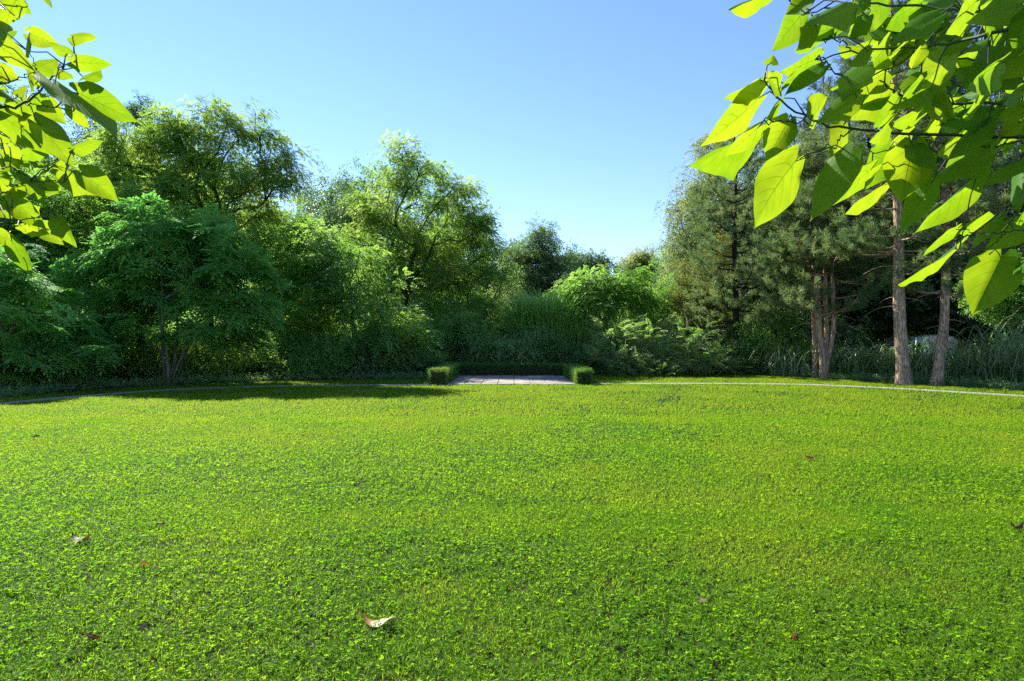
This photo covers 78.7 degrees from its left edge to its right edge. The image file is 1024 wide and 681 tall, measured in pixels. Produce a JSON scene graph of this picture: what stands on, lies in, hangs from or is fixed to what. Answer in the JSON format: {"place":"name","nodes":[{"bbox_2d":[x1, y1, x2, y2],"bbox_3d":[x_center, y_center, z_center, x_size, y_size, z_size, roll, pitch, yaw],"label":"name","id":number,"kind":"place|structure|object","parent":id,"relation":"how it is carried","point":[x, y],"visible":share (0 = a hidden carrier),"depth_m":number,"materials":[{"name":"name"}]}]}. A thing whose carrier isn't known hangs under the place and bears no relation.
{"place":"outdoors","nodes":[
{"label":"outdoors","id":0,"kind":"place"},
{"bbox_2d":[0,0,1012,341],"label":"sky","id":1,"kind":"structure","parent":0,"point":[579,114],"materials":[{"name":"blue"}]},
{"bbox_2d":[0,343,1023,680],"bbox_3d":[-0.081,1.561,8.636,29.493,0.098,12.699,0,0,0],"label":"clover lawn","id":2,"kind":"structure","parent":0,"point":[630,604],"depth_m":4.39,"materials":[{"name":"green plant"}]},
{"bbox_2d":[0,0,136,276],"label":"catalpa tree","id":3,"kind":"object","parent":2,"relation":"on","point":[33,126],"visible":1,"depth_m":2.02,"materials":[{"name":"green plant"}]},
{"bbox_2d":[71,532,89,541],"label":"fallen leaf","id":4,"kind":"object","parent":2,"relation":"on","point":[75,537],"visible":0.98,"depth_m":4.89,"materials":[{"name":"plant"}]},
{"bbox_2d":[84,632,100,638],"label":"fallen leaf","id":5,"kind":"object","parent":2,"relation":"on","point":[91,636],"visible":1,"depth_m":3.27,"materials":[{"name":"brown plant"}]},
{"bbox_2d":[140,561,150,564],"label":"fallen leaf","id":6,"kind":"object","parent":2,"relation":"on","point":[144,563],"visible":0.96,"depth_m":4.35,"materials":[{"name":"orange plant"}]},
{"bbox_2d":[360,610,393,626],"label":"fallen leaf","id":7,"kind":"object","parent":2,"relation":"on","point":[370,622],"visible":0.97,"depth_m":3.45,"materials":[{"name":"beige plant"}]},
{"bbox_2d":[427,361,593,384],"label":"clipped hedge","id":8,"kind":"object","parent":2,"relation":"on","point":[447,373],"visible":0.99,"depth_m":27.88,"materials":[{"name":"green plant"}]},
{"bbox_2d":[448,375,574,384],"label":"paved terrace","id":9,"kind":"structure","parent":2,"relation":"on","point":[513,380],"depth_m":24.30,"materials":[{"name":"grey stone"}]},
{"bbox_2d":[698,596,706,602],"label":"fallen leaf","id":10,"kind":"object","parent":2,"relation":"on","point":[701,600],"visible":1,"depth_m":3.73,"materials":[{"name":"brown plant"}]},
{"bbox_2d":[685,0,1023,314],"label":"catalpa tree","id":11,"kind":"object","parent":2,"relation":"on","point":[928,44],"visible":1,"depth_m":1.73,"materials":[{"name":"green plant"}]},
{"bbox_2d":[812,0,978,384],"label":"pine tree","id":12,"kind":"object","parent":2,"relation":"on","point":[862,247],"visible":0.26,"depth_m":22.46,"materials":[{"name":"green plant"}]},
{"bbox_2d":[1011,521,1023,529],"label":"fallen leaf","id":13,"kind":"object","parent":2,"relation":"on","point":[1020,525],"visible":1,"depth_m":5.21,"materials":[{"name":"plant"}]},
{"bbox_2d":[0,344,1023,398],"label":"woodland floor","id":14,"kind":"structure","parent":0,"point":[359,378],"depth_m":23.73,"materials":[{"name":"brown plant"}]},
{"bbox_2d":[0,326,53,390],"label":"undergrowth bush","id":15,"kind":"object","parent":14,"relation":"on","point":[12,331],"visible":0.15,"depth_m":19.46,"materials":[{"name":"green plant"}]},
{"bbox_2d":[0,85,93,309],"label":"woodland tree","id":16,"kind":"object","parent":14,"relation":"on","point":[17,145],"visible":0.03,"depth_m":33.61,"materials":[{"name":"green plant"}]},
{"bbox_2d":[24,156,79,302],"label":"woodland tree","id":17,"kind":"object","parent":14,"relation":"on","point":[51,165],"depth_m":41.42,"materials":[{"name":"green plant"}]},
{"bbox_2d":[0,173,116,313],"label":"sumac tree","id":18,"kind":"object","parent":14,"relation":"on","point":[23,240],"visible":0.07,"depth_m":24.21,"materials":[{"name":"green plant"}]},
{"bbox_2d":[0,243,126,391],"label":"sumac tree","id":19,"kind":"object","parent":14,"relation":"on","point":[54,322],"visible":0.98,"depth_m":19.23,"materials":[{"name":"green plant"}]},
{"bbox_2d":[3,301,123,385],"bbox_3d":[-19.351,-0.003,22.902,8.722,4.925,5.860,0,0,-10],"label":"undergrowth bush","id":20,"kind":"object","parent":14,"relation":"on","point":[29,311],"visible":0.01,"depth_m":23.51,"materials":[{"name":"green plant"}]},
{"bbox_2d":[6,329,131,389],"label":"undergrowth bush","id":21,"kind":"object","parent":14,"relation":"on","point":[93,373],"visible":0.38,"depth_m":21.23,"materials":[{"name":"green plant"}]},
{"bbox_2d":[0,75,147,245],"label":"dark oak","id":22,"kind":"object","parent":14,"relation":"on","point":[73,143],"visible":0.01,"depth_m":39.44,"materials":[{"name":"green plant"}]},
{"bbox_2d":[26,142,168,309],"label":"woodland tree","id":23,"kind":"object","parent":14,"relation":"on","point":[84,162],"depth_m":39.88,"materials":[{"name":"green plant"}]},
{"bbox_2d":[24,159,178,329],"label":"woodland tree","id":24,"kind":"object","parent":14,"relation":"on","point":[102,219],"visible":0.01,"depth_m":36.09,"materials":[{"name":"green plant"}]},
{"bbox_2d":[96,343,132,379],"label":"undergrowth bush","id":25,"kind":"object","parent":14,"relation":"on","point":[124,374],"visible":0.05,"depth_m":24.86,"materials":[{"name":"green plant"}]},
{"bbox_2d":[77,290,203,378],"bbox_3d":[-17.107,-0.103,27.157,9.268,5.233,6.226,0,0,12],"label":"undergrowth bush","id":26,"kind":"object","parent":14,"relation":"on","point":[156,330],"visible":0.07,"depth_m":25.91,"materials":[{"name":"green plant"}]},
{"bbox_2d":[116,89,166,165],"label":"dark oak","id":27,"kind":"object","parent":14,"relation":"on","point":[134,107],"visible":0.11,"depth_m":44.54,"materials":[{"name":"green plant"}]},
{"bbox_2d":[0,162,291,377],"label":"locust tree","id":28,"kind":"object","parent":14,"relation":"on","point":[76,209],"visible":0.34,"depth_m":24.40,"materials":[{"name":"green plant"}]},
{"bbox_2d":[70,151,230,293],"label":"woodland tree","id":29,"kind":"object","parent":14,"relation":"on","point":[159,175],"depth_m":40.98,"materials":[{"name":"green plant"}]},
{"bbox_2d":[117,326,229,383],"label":"undergrowth bush","id":30,"kind":"object","parent":14,"relation":"on","point":[142,365],"visible":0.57,"depth_m":23.59,"materials":[{"name":"green plant"}]},
{"bbox_2d":[46,190,303,384],"bbox_3d":[-11.981,-1.711,22.797,8.814,6.864,5.505,0,0,0],"label":"sumac tree","id":31,"kind":"object","parent":14,"relation":"on","point":[224,266],"visible":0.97,"depth_m":22.05,"materials":[{"name":"green plant"}]},
{"bbox_2d":[69,90,318,356],"bbox_3d":[-13.423,-4.401,26.276,10.690,12.300,4.754,0,0,0],"label":"locust tree","id":32,"kind":"object","parent":14,"relation":"on","point":[182,141],"visible":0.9,"depth_m":25.79,"materials":[{"name":"green plant"}]},
{"bbox_2d":[183,333,265,381],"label":"undergrowth bush","id":33,"kind":"object","parent":14,"relation":"on","point":[231,367],"visible":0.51,"depth_m":24.35,"materials":[{"name":"green plant"}]},
{"bbox_2d":[164,134,290,310],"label":"woodland tree","id":34,"kind":"object","parent":14,"relation":"on","point":[232,182],"visible":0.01,"depth_m":48.54,"materials":[{"name":"green plant"}]},
{"bbox_2d":[142,180,324,331],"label":"woodland tree","id":35,"kind":"object","parent":14,"relation":"on","point":[213,285],"visible":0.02,"depth_m":35.28,"materials":[{"name":"green plant"}]},
{"bbox_2d":[170,294,307,364],"bbox_3d":[-12.920,-0.003,28.840,8.722,4.925,5.860,0,0,19],"label":"undergrowth bush","id":36,"kind":"object","parent":14,"relation":"on","point":[246,325],"visible":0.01,"depth_m":27.81,"materials":[{"name":"green plant"}]},
{"bbox_2d":[236,193,331,332],"bbox_3d":[-11.078,-2.673,29.494,5.309,8.791,4.902,0,0,0],"label":"young locust","id":37,"kind":"object","parent":14,"relation":"on","point":[298,218],"visible":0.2,"depth_m":28.83,"materials":[{"name":"green plant"}]},
{"bbox_2d":[235,321,340,380],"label":"undergrowth bush","id":38,"kind":"object","parent":14,"relation":"on","point":[285,361],"visible":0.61,"depth_m":25.45,"materials":[{"name":"green plant"}]},
{"bbox_2d":[234,328,358,379],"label":"evergreen shrub","id":39,"kind":"object","parent":14,"relation":"on","point":[314,342],"visible":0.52,"depth_m":25.73,"materials":[{"name":"green plant"}]},
{"bbox_2d":[268,304,364,372],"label":"undergrowth bush","id":40,"kind":"object","parent":14,"relation":"on","point":[340,327],"visible":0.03,"depth_m":29.22,"materials":[{"name":"green plant"}]},
{"bbox_2d":[288,169,380,305],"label":"woodland tree","id":41,"kind":"object","parent":14,"relation":"on","point":[311,197],"visible":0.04,"depth_m":50.46,"materials":[{"name":"green plant"}]},
{"bbox_2d":[249,158,425,330],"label":"woodland tree","id":42,"kind":"object","parent":14,"relation":"on","point":[331,213],"visible":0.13,"depth_m":38.88,"materials":[{"name":"green plant"}]},
{"bbox_2d":[260,209,446,377],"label":"locust tree","id":43,"kind":"object","parent":14,"relation":"on","point":[313,280],"visible":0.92,"depth_m":26.91,"materials":[{"name":"green plant"}]},
{"bbox_2d":[325,328,449,377],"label":"evergreen shrub","id":44,"kind":"object","parent":14,"relation":"on","point":[435,358],"visible":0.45,"depth_m":27.05,"materials":[{"name":"green plant"}]},
{"bbox_2d":[332,289,463,358],"bbox_3d":[-6.617,-0.203,33.164,9.813,5.541,6.592,0,0,11],"label":"undergrowth bush","id":45,"kind":"object","parent":14,"relation":"on","point":[396,311],"visible":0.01,"depth_m":32.38,"materials":[{"name":"green plant"}]},
{"bbox_2d":[341,316,456,374],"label":"undergrowth bush","id":46,"kind":"object","parent":14,"relation":"on","point":[416,346],"visible":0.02,"depth_m":29.27,"materials":[{"name":"green plant"}]},
{"bbox_2d":[369,231,446,317],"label":"woodland tree","id":47,"kind":"object","parent":14,"relation":"on","point":[396,276],"visible":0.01,"depth_m":49.76,"materials":[{"name":"green plant"}]},
{"bbox_2d":[314,151,502,305],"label":"dark maple","id":48,"kind":"object","parent":14,"relation":"on","point":[371,169],"visible":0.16,"depth_m":40.60,"materials":[{"name":"green plant"}]},
{"bbox_2d":[329,128,516,311],"bbox_3d":[-4.703,-4.699,32.996,9.958,12.921,5.697,0,0,0],"label":"locust tree","id":49,"kind":"object","parent":14,"relation":"on","point":[418,247],"visible":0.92,"depth_m":32.52,"materials":[{"name":"green plant"}]},
{"bbox_2d":[379,187,469,317],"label":"woodland tree","id":50,"kind":"object","parent":14,"relation":"on","point":[419,216],"visible":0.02,"depth_m":54.52,"materials":[{"name":"green plant"}]},
{"bbox_2d":[399,294,499,373],"bbox_3d":[-3.374,-0.003,33.127,5.860,4.925,8.722,0,0,1],"label":"undergrowth bush","id":51,"kind":"object","parent":14,"relation":"on","point":[446,313],"visible":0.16,"depth_m":30.46,"materials":[{"name":"green plant"}]},
{"bbox_2d":[398,307,506,363],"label":"dogwood shrub","id":52,"kind":"object","parent":14,"relation":"on","point":[466,326],"visible":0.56,"depth_m":29.55,"materials":[{"name":"green plant"}]},
{"bbox_2d":[415,249,490,314],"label":"woodland tree","id":53,"kind":"object","parent":14,"relation":"on","point":[445,298],"visible":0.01,"depth_m":53.89,"materials":[{"name":"green plant"}]},
{"bbox_2d":[402,254,524,339],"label":"maple tree","id":54,"kind":"object","parent":14,"relation":"on","point":[501,278],"visible":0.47,"depth_m":32.55,"materials":[{"name":"green plant"}]},
{"bbox_2d":[434,229,525,344],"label":"woodland tree","id":55,"kind":"object","parent":14,"relation":"on","point":[478,289],"visible":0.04,"depth_m":51.37,"materials":[{"name":"green plant"}]},
{"bbox_2d":[487,260,531,327],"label":"birch tree","id":56,"kind":"object","parent":14,"relation":"on","point":[493,293],"visible":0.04,"depth_m":45.79,"materials":[{"name":"green plant"}]},
{"bbox_2d":[0,365,1023,396],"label":"ground cover","id":57,"kind":"object","parent":14,"relation":"on","point":[949,381],"visible":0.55,"depth_m":22.89,"materials":[{"name":"green plant"}]},
{"bbox_2d":[450,316,589,364],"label":"evergreen shrub","id":58,"kind":"object","parent":14,"relation":"on","point":[497,350],"visible":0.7,"depth_m":29.04,"materials":[{"name":"green plant"}]},
{"bbox_2d":[498,211,584,309],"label":"alder tree","id":59,"kind":"object","parent":14,"relation":"on","point":[549,266],"visible":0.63,"depth_m":41.35,"materials":[{"name":"green plant"}]},
{"bbox_2d":[476,285,617,366],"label":"bamboo grass","id":60,"kind":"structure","parent":14,"relation":"on","point":[528,310],"depth_m":30.15,"materials":[{"name":"green plant"}]},
{"bbox_2d":[541,233,623,338],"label":"woodland tree","id":61,"kind":"object","parent":14,"relation":"on","point":[576,266],"visible":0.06,"depth_m":49.61,"materials":[{"name":"green plant"}]},
{"bbox_2d":[565,248,621,309],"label":"dark maple","id":62,"kind":"object","parent":14,"relation":"on","point":[599,260],"visible":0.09,"depth_m":51.32,"materials":[{"name":"green plant"}]},
{"bbox_2d":[559,331,640,373],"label":"understory shrub","id":63,"kind":"object","parent":14,"relation":"on","point":[595,365],"visible":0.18,"depth_m":30.06,"materials":[{"name":"green plant"}]},
{"bbox_2d":[542,263,672,350],"bbox_3d":[4.532,-1.064,31.511,6.679,5.612,5.036,0,0,27],"label":"young locust","id":64,"kind":"object","parent":14,"relation":"on","point":[619,292],"visible":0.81,"depth_m":30.85,"materials":[{"name":"green plant"}]},
{"bbox_2d":[570,315,655,375],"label":"frond shrub","id":65,"kind":"object","parent":14,"relation":"on","point":[595,350],"visible":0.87,"depth_m":28.62,"materials":[{"name":"green plant"}]},
{"bbox_2d":[601,287,629,345],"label":"woodland tree","id":66,"kind":"object","parent":14,"relation":"on","point":[616,323],"visible":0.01,"depth_m":54.29,"materials":[{"name":"green plant"}]},
{"bbox_2d":[598,346,660,376],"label":"frond shrub","id":67,"kind":"object","parent":14,"relation":"on","point":[617,360],"visible":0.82,"depth_m":28.00,"materials":[{"name":"green plant"}]},
{"bbox_2d":[597,329,679,373],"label":"understory shrub","id":68,"kind":"object","parent":14,"relation":"on","point":[617,341],"visible":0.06,"depth_m":30.66,"materials":[{"name":"green plant"}]},
{"bbox_2d":[612,242,669,332],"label":"poplar tree","id":69,"kind":"object","parent":14,"relation":"on","point":[637,258],"visible":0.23,"depth_m":53.28,"materials":[{"name":"green plant"}]},
{"bbox_2d":[606,269,698,352],"bbox_3d":[7.734,-1.083,32.954,5.648,5.611,3.487,0,0,0],"label":"hazel bush","id":70,"kind":"object","parent":14,"relation":"on","point":[665,286],"visible":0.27,"depth_m":32.41,"materials":[{"name":"green plant"}]},
{"bbox_2d":[608,311,699,375],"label":"frond shrub","id":71,"kind":"object","parent":14,"relation":"on","point":[633,342],"visible":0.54,"depth_m":28.88,"materials":[{"name":"green plant"}]},
{"bbox_2d":[626,350,687,376],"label":"frond shrub","id":72,"kind":"object","parent":14,"relation":"on","point":[675,365],"visible":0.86,"depth_m":27.83,"materials":[{"name":"green plant"}]},
{"bbox_2d":[633,242,731,344],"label":"woodland tree","id":73,"kind":"object","parent":14,"relation":"on","point":[659,262],"visible":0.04,"depth_m":49.38,"materials":[{"name":"green plant"}]},
{"bbox_2d":[636,313,734,376],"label":"frond shrub","id":74,"kind":"object","parent":14,"relation":"on","point":[654,345],"visible":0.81,"depth_m":28.72,"materials":[{"name":"green plant"}]},
{"bbox_2d":[656,335,727,372],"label":"understory shrub","id":75,"kind":"object","parent":14,"relation":"on","point":[699,349],"visible":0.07,"depth_m":30.78,"materials":[{"name":"green plant"}]},
{"bbox_2d":[661,225,742,342],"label":"larch tree","id":76,"kind":"object","parent":14,"relation":"on","point":[719,310],"visible":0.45,"depth_m":31.22,"materials":[{"name":"green plant"}]},
{"bbox_2d":[672,339,746,374],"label":"frond shrub","id":77,"kind":"object","parent":14,"relation":"on","point":[715,365],"visible":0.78,"depth_m":28.42,"materials":[{"name":"green plant"}]},
{"bbox_2d":[648,129,787,340],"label":"birch tree","id":78,"kind":"object","parent":14,"relation":"on","point":[696,188],"visible":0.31,"depth_m":35.72,"materials":[{"name":"green plant"}]},
{"bbox_2d":[690,331,770,372],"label":"understory shrub","id":79,"kind":"object","parent":14,"relation":"on","point":[727,340],"visible":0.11,"depth_m":30.90,"materials":[{"name":"green plant"}]},
{"bbox_2d":[645,143,820,348],"bbox_3d":[13.052,-5.193,38.028,10.211,13.889,14.749,0,0,18],"label":"woodland tree","id":80,"kind":"object","parent":14,"relation":"on","point":[769,291],"visible":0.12,"depth_m":35.67,"materials":[{"name":"green plant"}]},
{"bbox_2d":[669,126,797,373],"bbox_3d":[11.057,-4.475,29.462,6.346,12.375,6.653,0,0,0],"label":"pine tree","id":81,"kind":"object","parent":14,"relation":"on","point":[711,209],"visible":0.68,"depth_m":29.24,"materials":[{"name":"green plant"}]},
{"bbox_2d":[721,337,744,373],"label":"ivy","id":82,"kind":"object","parent":81,"relation":"attached to","point":[740,369],"visible":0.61,"depth_m":29.49,"materials":[{"name":"green plant"}]},
{"bbox_2d":[724,310,811,374],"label":"laurel shrub","id":83,"kind":"object","parent":14,"relation":"on","point":[755,342],"visible":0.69,"depth_m":28.99,"materials":[{"name":"green plant"}]},
{"bbox_2d":[741,124,851,344],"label":"conifer","id":84,"kind":"object","parent":14,"relation":"on","point":[839,295],"visible":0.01,"depth_m":35.10,"materials":[{"name":"green plant"}]},
{"bbox_2d":[769,126,876,377],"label":"pine tree","id":85,"kind":"object","parent":14,"relation":"on","point":[781,223],"visible":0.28,"depth_m":26.40,"materials":[{"name":"green plant"}]},
{"bbox_2d":[756,295,889,360],"bbox_3d":[15.178,-0.179,30.498,6.918,4.111,4.030,0,0,0],"label":"laurel shrub","id":86,"kind":"object","parent":14,"relation":"on","point":[805,314],"visible":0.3,"depth_m":29.93,"materials":[{"name":"green plant"}]},
{"bbox_2d":[749,99,906,378],"bbox_3d":[13.083,-4.267,26.171,6.030,12.015,6.588,0,0,34],"label":"pine tree","id":87,"kind":"object","parent":14,"relation":"on","point":[801,287],"visible":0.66,"depth_m":25.72,"materials":[{"name":"green plant"}]},
{"bbox_2d":[797,61,873,333],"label":"conifer","id":88,"kind":"object","parent":14,"relation":"on","point":[814,86],"visible":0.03,"depth_m":37.65,"materials":[{"name":"green plant"}]},
{"bbox_2d":[741,134,961,348],"bbox_3d":[20.415,-5.649,38.353,12.634,14.814,17.227,0,0,-14],"label":"woodland tree","id":89,"kind":"object","parent":14,"relation":"on","point":[883,337],"visible":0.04,"depth_m":34.65,"materials":[{"name":"green plant"}]},
{"bbox_2d":[820,25,917,352],"bbox_3d":[20.590,-9.197,36.015,7.549,21.818,6.966,0,0,-44],"label":"conifer","id":90,"kind":"object","parent":14,"relation":"on","point":[848,313],"visible":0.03,"depth_m":34.59,"materials":[{"name":"green plant"}]},
{"bbox_2d":[849,192,954,356],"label":"woodland tree","id":91,"kind":"object","parent":14,"relation":"on","point":[881,335],"depth_m":40.96,"materials":[{"name":"green plant"}]},
{"bbox_2d":[836,282,977,363],"bbox_3d":[22.838,-1.341,36.153,9.088,6.110,5.939,0,0,0],"label":"laurel shrub","id":92,"kind":"object","parent":14,"relation":"on","point":[870,315],"visible":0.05,"depth_m":35.05,"materials":[{"name":"green plant"}]},
{"bbox_2d":[875,331,964,354],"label":"woodland tree","id":93,"kind":"object","parent":14,"relation":"on","point":[918,343],"depth_m":44.77,"materials":[{"name":"green plant"}]},
{"bbox_2d":[886,335,958,367],"bbox_3d":[21.600,0.675,33.000,1.900,1.950,3.000,0,0,0],"label":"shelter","id":94,"kind":"object","parent":14,"relation":"on","point":[920,338],"visible":0.38,"depth_m":31.56,"materials":[{"name":"grey"}]},
{"bbox_2d":[853,1,1007,365],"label":"conifer","id":95,"kind":"object","parent":14,"relation":"on","point":[921,323],"visible":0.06,"depth_m":31.72,"materials":[{"name":"green plant"}]},
{"bbox_2d":[851,132,1023,359],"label":"woodland tree","id":96,"kind":"object","parent":14,"relation":"on","point":[961,337],"visible":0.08,"depth_m":32.34,"materials":[{"name":"green plant"}]},
{"bbox_2d":[860,0,1023,385],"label":"pine tree","id":97,"kind":"object","parent":14,"relation":"on","point":[982,206],"visible":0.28,"depth_m":22.28,"materials":[{"name":"green plant"}]},
{"bbox_2d":[903,12,1023,370],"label":"conifer","id":98,"kind":"object","parent":14,"relation":"on","point":[954,307],"visible":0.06,"depth_m":30.74,"materials":[{"name":"green plant"}]},
{"bbox_2d":[939,90,1023,335],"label":"conifer","id":99,"kind":"object","parent":14,"relation":"on","point":[1004,185],"visible":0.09,"depth_m":28.02,"materials":[{"name":"green plant"}]},
{"bbox_2d":[950,248,1023,378],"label":"laurel shrub","id":100,"kind":"object","parent":14,"relation":"on","point":[1008,304],"visible":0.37,"depth_m":25.91,"materials":[{"name":"green plant"}]},
{"bbox_2d":[0,383,1023,404],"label":"path","id":101,"kind":"structure","parent":0,"point":[33,400],"depth_m":21.10,"materials":[{"name":"concrete"}]},
{"bbox_2d":[749,306,1023,385],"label":"tall grass","id":102,"kind":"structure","parent":0,"point":[1010,358],"depth_m":24.46,"materials":[{"name":"green plant"}]}
]}

